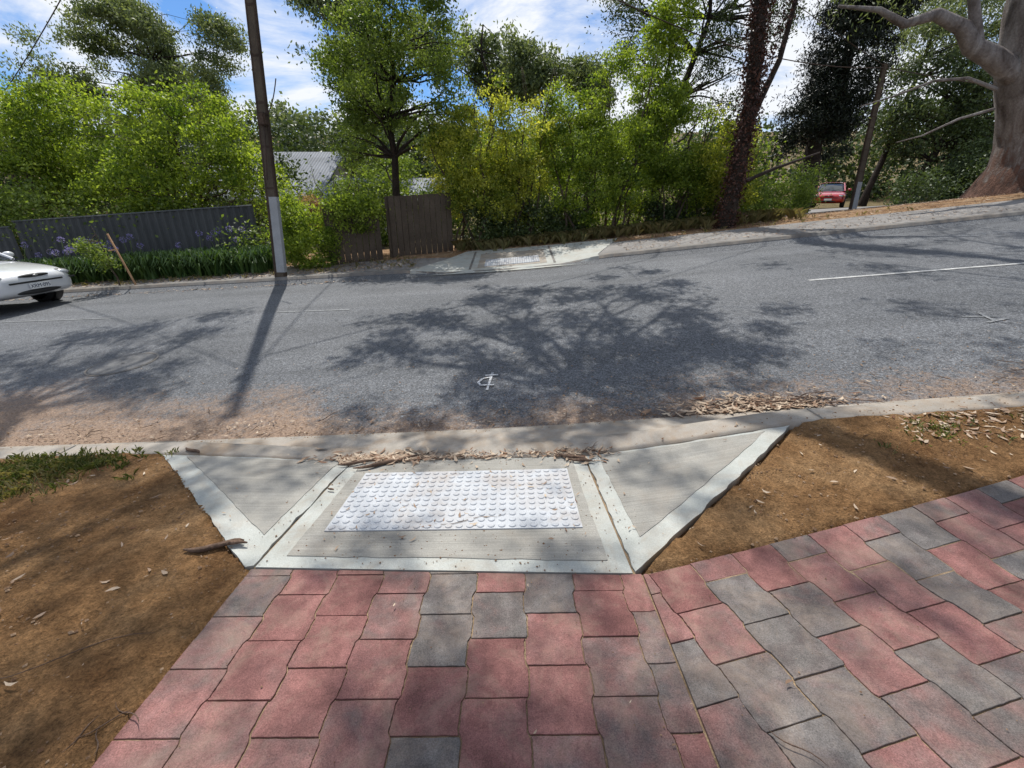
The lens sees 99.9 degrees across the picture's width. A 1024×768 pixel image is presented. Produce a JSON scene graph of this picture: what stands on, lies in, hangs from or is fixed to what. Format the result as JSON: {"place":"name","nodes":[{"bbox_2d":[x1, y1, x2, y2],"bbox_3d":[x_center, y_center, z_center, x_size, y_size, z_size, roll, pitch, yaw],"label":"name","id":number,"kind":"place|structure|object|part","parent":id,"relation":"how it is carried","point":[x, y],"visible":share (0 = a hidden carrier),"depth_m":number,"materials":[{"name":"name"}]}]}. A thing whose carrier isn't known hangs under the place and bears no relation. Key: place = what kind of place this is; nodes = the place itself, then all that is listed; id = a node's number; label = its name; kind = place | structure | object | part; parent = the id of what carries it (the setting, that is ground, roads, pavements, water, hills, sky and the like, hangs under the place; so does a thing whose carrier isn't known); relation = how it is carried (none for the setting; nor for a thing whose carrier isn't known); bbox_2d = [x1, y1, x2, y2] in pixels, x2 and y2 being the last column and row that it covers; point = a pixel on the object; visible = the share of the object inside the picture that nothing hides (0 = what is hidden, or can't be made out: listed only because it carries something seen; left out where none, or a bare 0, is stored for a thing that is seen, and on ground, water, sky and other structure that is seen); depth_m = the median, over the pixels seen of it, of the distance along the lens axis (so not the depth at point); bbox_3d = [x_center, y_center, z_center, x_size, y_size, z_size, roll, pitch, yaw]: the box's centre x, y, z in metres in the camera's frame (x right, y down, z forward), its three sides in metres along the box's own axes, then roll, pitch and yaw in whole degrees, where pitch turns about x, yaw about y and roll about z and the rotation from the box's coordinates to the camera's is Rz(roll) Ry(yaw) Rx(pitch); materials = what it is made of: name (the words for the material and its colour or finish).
{"place":"outdoors","nodes":[
{"label":"outdoors","id":0,"kind":"place"},
{"bbox_2d":[4,131,945,260],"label":"ground","id":1,"kind":"structure","parent":0,"point":[879,201],"depth_m":48.17,"materials":[{"name":"soil"}]},
{"bbox_2d":[0,226,24,261],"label":"corrugated fence","id":2,"kind":"object","parent":1,"relation":"on","point":[10,244],"visible":0.34,"depth_m":10.98,"materials":[{"name":"grey metal"}]},
{"bbox_2d":[0,66,149,227],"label":"garden tree","id":3,"kind":"object","parent":1,"relation":"on","point":[29,147],"visible":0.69,"depth_m":11.62,"materials":[{"name":"green plant"}]},
{"bbox_2d":[67,228,121,285],"bbox_3d":[-9.027,-2.689,9.376,0.875,1.404,0.884,0,22,0],"label":"sapling","id":4,"kind":"object","parent":1,"relation":"on","point":[99,255],"visible":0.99,"depth_m":9.28,"materials":[{"name":"green plant"}]},
{"bbox_2d":[106,234,136,284],"bbox_3d":[-8.525,-2.668,9.388,0.393,1.159,0.042,0,22,0],"label":"garden stake","id":5,"kind":"object","parent":1,"relation":"on","point":[121,259],"visible":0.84,"depth_m":9.35,"materials":[{"name":"brown wood"}]},
{"bbox_2d":[0,0,263,183],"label":"gum tree","id":6,"kind":"object","parent":1,"relation":"on","point":[141,23],"visible":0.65,"depth_m":24.00,"materials":[{"name":"green plant"}]},
{"bbox_2d":[11,204,259,260],"bbox_3d":[-9.421,-3.473,10.953,6.248,2.025,0.165,1,22,2],"label":"corrugated fence","id":7,"kind":"object","parent":1,"relation":"on","point":[183,225],"visible":0.55,"depth_m":10.75,"materials":[{"name":"grey metal"}]},
{"bbox_2d":[0,167,307,261],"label":"hedge","id":8,"kind":"object","parent":1,"relation":"on","point":[7,210],"visible":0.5,"depth_m":10.94,"materials":[{"name":"green plant"}]},
{"bbox_2d":[0,95,324,258],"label":"hedge","id":9,"kind":"object","parent":1,"relation":"on","point":[281,162],"visible":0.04,"depth_m":15.10,"materials":[{"name":"green plant"}]},
{"bbox_2d":[35,70,306,224],"bbox_3d":[-9.075,-5.700,11.665,6.816,4.800,3.289,0,22,0],"label":"garden tree","id":10,"kind":"object","parent":1,"relation":"on","point":[131,173],"visible":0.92,"depth_m":11.07,"materials":[{"name":"green plant"}]},
{"bbox_2d":[199,200,317,246],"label":"walls","id":11,"kind":"structure","parent":1,"relation":"on","point":[230,201],"depth_m":19.40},
{"bbox_2d":[179,152,359,196],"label":"roof","id":12,"kind":"structure","parent":11,"relation":"on","point":[320,163],"depth_m":20.73,"materials":[{"name":"metal"}]},
{"bbox_2d":[223,197,305,199],"bbox_3d":[-11.700,-8.077,18.780,6.600,0.130,0.100,0,22,0],"label":"gutter","id":13,"kind":"object","parent":12,"relation":"attached to","point":[233,198],"depth_m":18.73,"materials":[{"name":"grey metal"}]},
{"bbox_2d":[334,162,347,177],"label":"gable ends","id":14,"kind":"object","parent":11,"relation":"on","point":[337,173],"depth_m":22.34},
{"bbox_2d":[265,188,390,269],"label":"fence creeper","id":15,"kind":"object","parent":1,"relation":"on","point":[300,236],"visible":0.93,"depth_m":9.88,"materials":[{"name":"green plant"}]},
{"bbox_2d":[298,168,362,254],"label":"dry shrub","id":16,"kind":"object","parent":1,"relation":"on","point":[315,202],"visible":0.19,"depth_m":11.40,"materials":[{"name":"green plant"}]},
{"bbox_2d":[274,0,415,177],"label":"gum tree","id":17,"kind":"object","parent":1,"relation":"on","point":[307,5],"visible":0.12,"depth_m":19.66,"materials":[{"name":"green plant"}]},
{"bbox_2d":[321,202,384,264],"bbox_3d":[-3.771,-3.570,10.390,1.320,1.546,0.142,-10,24,-23],"label":"timber fence","id":18,"kind":"object","parent":1,"relation":"on","point":[373,248],"visible":0.45,"depth_m":10.40,"materials":[{"name":"brown wood"}]},
{"bbox_2d":[292,145,426,246],"bbox_3d":[-5.436,-6.355,14.936,5.192,3.861,4.235,0,22,0],"label":"shrubbery","id":19,"kind":"object","parent":1,"relation":"on","point":[385,188],"visible":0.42,"depth_m":14.37,"materials":[{"name":"green plant"}]},
{"bbox_2d":[302,0,481,250],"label":"garden tree","id":20,"kind":"object","parent":1,"relation":"on","point":[386,47],"visible":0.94,"depth_m":10.60,"materials":[{"name":"green plant"}]},
{"bbox_2d":[384,193,455,257],"bbox_3d":[-2.291,-4.027,11.071,1.796,1.638,0.143,-12,25,-27],"label":"timber fence","id":21,"kind":"object","parent":1,"relation":"on","point":[426,243],"visible":0.77,"depth_m":10.95,"materials":[{"name":"brown wood"}]},
{"bbox_2d":[167,91,681,176],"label":"tree belt","id":22,"kind":"object","parent":1,"relation":"on","point":[281,107],"visible":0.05,"depth_m":66.05,"materials":[{"name":"green plant"}]},
{"bbox_2d":[411,101,520,249],"bbox_3d":[-1.200,-5.314,11.326,2.897,3.674,2.209,0,22,0],"label":"suckering shrub","id":23,"kind":"object","parent":1,"relation":"on","point":[458,188],"visible":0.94,"depth_m":10.93,"materials":[{"name":"green plant"}]},
{"bbox_2d":[389,2,583,140],"bbox_3d":[-1.074,-12.014,21.077,8.560,10.143,5.342,0,22,0],"label":"gum tree","id":24,"kind":"object","parent":1,"relation":"on","point":[537,71],"visible":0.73,"depth_m":19.18,"materials":[{"name":"green plant"}]},
{"bbox_2d":[0,406,1023,767],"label":"soil verge","id":25,"kind":"structure","parent":1,"relation":"on","point":[106,676],"depth_m":1.88,"materials":[{"name":"brown soil"}]},
{"bbox_2d":[56,408,823,574],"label":"kerb ramp","id":26,"kind":"structure","parent":25,"relation":"on","point":[672,492],"depth_m":2.12,"materials":[{"name":"concrete"}]},
{"bbox_2d":[324,468,582,531],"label":"tactile paving","id":27,"kind":"structure","parent":26,"relation":"on","point":[533,507],"depth_m":2.22,"materials":[{"name":"white plastic"}]},
{"bbox_2d":[91,475,1023,767],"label":"brick footpath","id":28,"kind":"structure","parent":25,"relation":"on","point":[353,671],"depth_m":1.33,"materials":[{"name":"brick"}]},
{"bbox_2d":[471,67,577,235],"bbox_3d":[0.213,-5.848,11.431,2.729,4.365,2.383,9,24,22],"label":"suckering shrub","id":29,"kind":"object","parent":1,"relation":"on","point":[521,170],"visible":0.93,"depth_m":11.01,"materials":[{"name":"green plant"}]},
{"bbox_2d":[62,71,994,215],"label":"tree belt","id":30,"kind":"object","parent":1,"relation":"on","point":[850,168],"visible":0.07,"depth_m":42.02,"materials":[{"name":"green plant"}]},
{"bbox_2d":[523,75,626,231],"bbox_3d":[1.665,-5.893,11.572,3.032,4.086,2.329,12,25,28],"label":"suckering shrub","id":31,"kind":"object","parent":1,"relation":"on","point":[582,168],"visible":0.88,"depth_m":11.11,"materials":[{"name":"green plant"}]},
{"bbox_2d":[557,43,625,217],"bbox_3d":[3.498,-11.726,21.898,4.126,8.992,4.347,8,24,20],"label":"gum tree","id":32,"kind":"object","parent":1,"relation":"on","point":[579,62],"visible":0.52,"depth_m":19.91,"materials":[{"name":"green plant"}]},
{"bbox_2d":[451,187,755,249],"bbox_3d":[2.564,-4.640,12.323,9.663,2.578,2.572,-2,22,-4],"label":"hedge","id":33,"kind":"object","parent":1,"relation":"on","point":[502,228],"visible":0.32,"depth_m":11.81,"materials":[{"name":"green plant"}]},
{"bbox_2d":[410,107,812,234],"bbox_3d":[2.624,-7.424,16.659,15.819,5.684,5.876,8,24,20],"label":"shrubbery","id":34,"kind":"object","parent":1,"relation":"on","point":[457,222],"visible":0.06,"depth_m":15.87,"materials":[{"name":"green plant"}]},
{"bbox_2d":[570,33,673,226],"bbox_3d":[2.919,-6.290,11.355,2.602,4.749,2.113,10,24,24],"label":"suckering shrub","id":35,"kind":"object","parent":1,"relation":"on","point":[637,135],"visible":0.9,"depth_m":11.03,"materials":[{"name":"green plant"}]},
{"bbox_2d":[286,193,1023,265],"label":"dirt verge","id":36,"kind":"structure","parent":1,"relation":"on","point":[841,214],"depth_m":10.41,"materials":[{"name":"brown soil"}]},
{"bbox_2d":[67,199,1023,288],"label":"footpath","id":37,"kind":"structure","parent":36,"relation":"on","point":[863,221],"depth_m":9.36,"materials":[{"name":"grey concrete"}]},
{"bbox_2d":[4,226,273,283],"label":"agapanthus plants","id":38,"kind":"object","parent":37,"relation":"on","point":[179,263],"visible":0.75,"depth_m":10.01,"materials":[{"name":"green plant"}]},
{"bbox_2d":[244,0,286,276],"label":"power pole","id":39,"kind":"object","parent":37,"relation":"on","point":[273,203],"visible":0.95,"depth_m":8.36,"materials":[{"name":"concrete"}]},
{"bbox_2d":[6,0,972,147],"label":"overhead wires","id":40,"kind":"object","parent":39,"relation":"attached to","point":[617,0],"visible":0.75,"depth_m":11.79,"materials":[{"name":"metal"}]},
{"bbox_2d":[0,206,1023,501],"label":"grass","id":41,"kind":"structure","parent":37,"relation":"on","point":[28,468],"depth_m":9.54,"materials":[{"name":"green plant"}]},
{"bbox_2d":[615,0,708,220],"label":"young poplar","id":42,"kind":"object","parent":1,"relation":"on","point":[656,29],"visible":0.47,"depth_m":11.21,"materials":[{"name":"green plant"}]},
{"bbox_2d":[635,77,728,220],"bbox_3d":[4.509,-6.000,11.576,2.492,3.762,2.293,0,22,0],"label":"suckering shrub","id":43,"kind":"object","parent":1,"relation":"on","point":[664,112],"visible":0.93,"depth_m":11.15,"materials":[{"name":"green plant"}]},
{"bbox_2d":[584,0,822,218],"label":"bare branched tree","id":44,"kind":"object","parent":1,"relation":"on","point":[721,16],"visible":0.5,"depth_m":14.40,"materials":[{"name":"green plant"}]},
{"bbox_2d":[682,99,770,216],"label":"suckering shrub","id":45,"kind":"object","parent":1,"relation":"on","point":[718,155],"visible":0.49,"depth_m":10.93,"materials":[{"name":"green plant"}]},
{"bbox_2d":[711,0,819,228],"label":"vine covered tree","id":46,"kind":"object","parent":1,"relation":"on","point":[753,95],"visible":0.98,"depth_m":9.38,"materials":[{"name":"brown plant"}]},
{"bbox_2d":[742,158,841,212],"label":"shrubbery","id":47,"kind":"object","parent":1,"relation":"on","point":[800,194],"visible":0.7,"depth_m":13.71,"materials":[{"name":"green plant"}]},
{"bbox_2d":[810,182,851,207],"bbox_3d":[19.578,-11.652,26.534,2.060,1.465,4.327,15,26,32],"label":"red car","id":48,"kind":"object","parent":1,"relation":"on","point":[838,192],"visible":0.69,"depth_m":25.39,"materials":[{"name":"paint"}]},
{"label":"windows","id":49,"kind":"part","parent":48,"relation":"part of","materials":[{"name":"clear glass"}]},
{"bbox_2d":[761,0,932,212],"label":"cypress tree","id":50,"kind":"object","parent":1,"relation":"on","point":[829,94],"visible":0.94,"depth_m":14.96,"materials":[{"name":"green plant"}]},
{"bbox_2d":[848,63,887,208],"bbox_3d":[11.993,-8.070,14.526,0.436,4.541,0.102,0,22,0],"label":"power pole","id":51,"kind":"object","parent":1,"relation":"on","point":[855,195],"visible":0.84,"depth_m":14.48,"materials":[{"name":"concrete"}]},
{"bbox_2d":[816,0,1023,198],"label":"river red gum","id":52,"kind":"object","parent":1,"relation":"on","point":[1001,62],"visible":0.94,"depth_m":10.22,"materials":[{"name":"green plant"}]},
{"bbox_2d":[847,41,994,202],"bbox_3d":[25.005,-13.867,23.404,12.531,8.116,6.724,0,22,0],"label":"oak tree","id":53,"kind":"object","parent":1,"relation":"on","point":[966,99],"visible":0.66,"depth_m":22.59,"materials":[{"name":"green plant"}]},
{"bbox_2d":[857,0,1005,206],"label":"gum tree","id":54,"kind":"object","parent":1,"relation":"on","point":[929,32],"visible":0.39,"depth_m":22.36,"materials":[{"name":"green plant"}]},
{"bbox_2d":[874,128,993,205],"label":"shrubbery","id":55,"kind":"object","parent":1,"relation":"on","point":[946,182],"visible":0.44,"depth_m":20.27,"materials":[{"name":"green plant"}]},
{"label":"walls","id":56,"kind":"object","parent":1,"relation":"on","visible":0},
{"bbox_2d":[307,178,446,201],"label":"roof","id":57,"kind":"structure","parent":56,"relation":"on","point":[412,186],"depth_m":19.56,"materials":[{"name":"metal"}]},
{"bbox_2d":[0,0,1004,143],"label":"sky","id":58,"kind":"structure","parent":0,"point":[565,21],"materials":[{"name":"blue"}]},
{"bbox_2d":[0,215,1023,446],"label":"road","id":59,"kind":"structure","parent":0,"point":[736,302],"depth_m":4.71,"materials":[{"name":"grey asphalt"}]},
{"bbox_2d":[0,251,74,301],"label":"white car","id":60,"kind":"object","parent":59,"relation":"on","point":[38,282],"visible":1,"depth_m":8.25,"materials":[{"name":"paint"}]},
{"bbox_2d":[84,353,158,375],"bbox_3d":[-4.550,-0.239,5.033,0.690,0.060,0.690,0,22,0],"label":"manhole cover","id":61,"kind":"object","parent":59,"relation":"on","point":[114,365],"visible":1,"depth_m":5.01,"materials":[{"name":"grey metal"}]},
{"bbox_2d":[477,372,497,389],"bbox_3d":[-0.231,-0.033,3.939,0.171,0.033,0.372,3,22,8],"label":"survey mark","id":62,"kind":"object","parent":59,"relation":"on","point":[489,381],"visible":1,"depth_m":3.94,"materials":[{"name":"white paint"}]},
{"bbox_2d":[0,392,1023,461],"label":"kerb","id":63,"kind":"structure","parent":59,"relation":"on","point":[622,435],"depth_m":2.91,"materials":[{"name":"concrete"}]},
{"bbox_2d":[0,192,1023,744],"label":"leaf litter","id":64,"kind":"object","parent":59,"relation":"on","point":[380,456],"visible":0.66,"depth_m":2.98,"materials":[{"name":"brown plant"}]},
{"bbox_2d":[0,322,1023,767],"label":"fallen leaves","id":65,"kind":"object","parent":59,"relation":"on","point":[460,464],"depth_m":2.44,"materials":[{"name":"brown plant"}]},
{"bbox_2d":[0,359,1023,766],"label":"bark and twigs","id":66,"kind":"object","parent":59,"relation":"on","point":[380,463],"visible":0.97,"depth_m":2.73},
{"bbox_2d":[0,262,1023,322],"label":"road marking","id":67,"kind":"object","parent":59,"relation":"on","point":[810,280],"visible":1,"depth_m":5.71,"materials":[{"name":"paint"}]},
{"bbox_2d":[410,238,616,275],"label":"kerb ramp","id":68,"kind":"structure","parent":59,"relation":"on","point":[468,262],"depth_m":9.73,"materials":[{"name":"concrete"}]},
{"bbox_2d":[484,255,539,265],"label":"tactile paving","id":69,"kind":"structure","parent":68,"relation":"on","point":[512,260],"depth_m":9.56,"materials":[{"name":"white plastic"}]},
{"bbox_2d":[64,210,1023,296],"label":"kerb","id":70,"kind":"structure","parent":59,"relation":"on","point":[838,231],"depth_m":8.78,"materials":[{"name":"grey concrete"}]},
{"bbox_2d":[962,313,1008,321],"bbox_3d":[4.487,-0.634,4.086,0.240,0.034,0.245,-6,23,-14],"label":"survey mark","id":71,"kind":"object","parent":59,"relation":"on","point":[992,319],"visible":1,"depth_m":4.07,"materials":[{"name":"paint"}]},
{"bbox_2d":[785,199,954,216],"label":"driveway","id":72,"kind":"structure","parent":0,"point":[814,211],"depth_m":18.00,"materials":[{"name":"grey concrete"}]}
]}

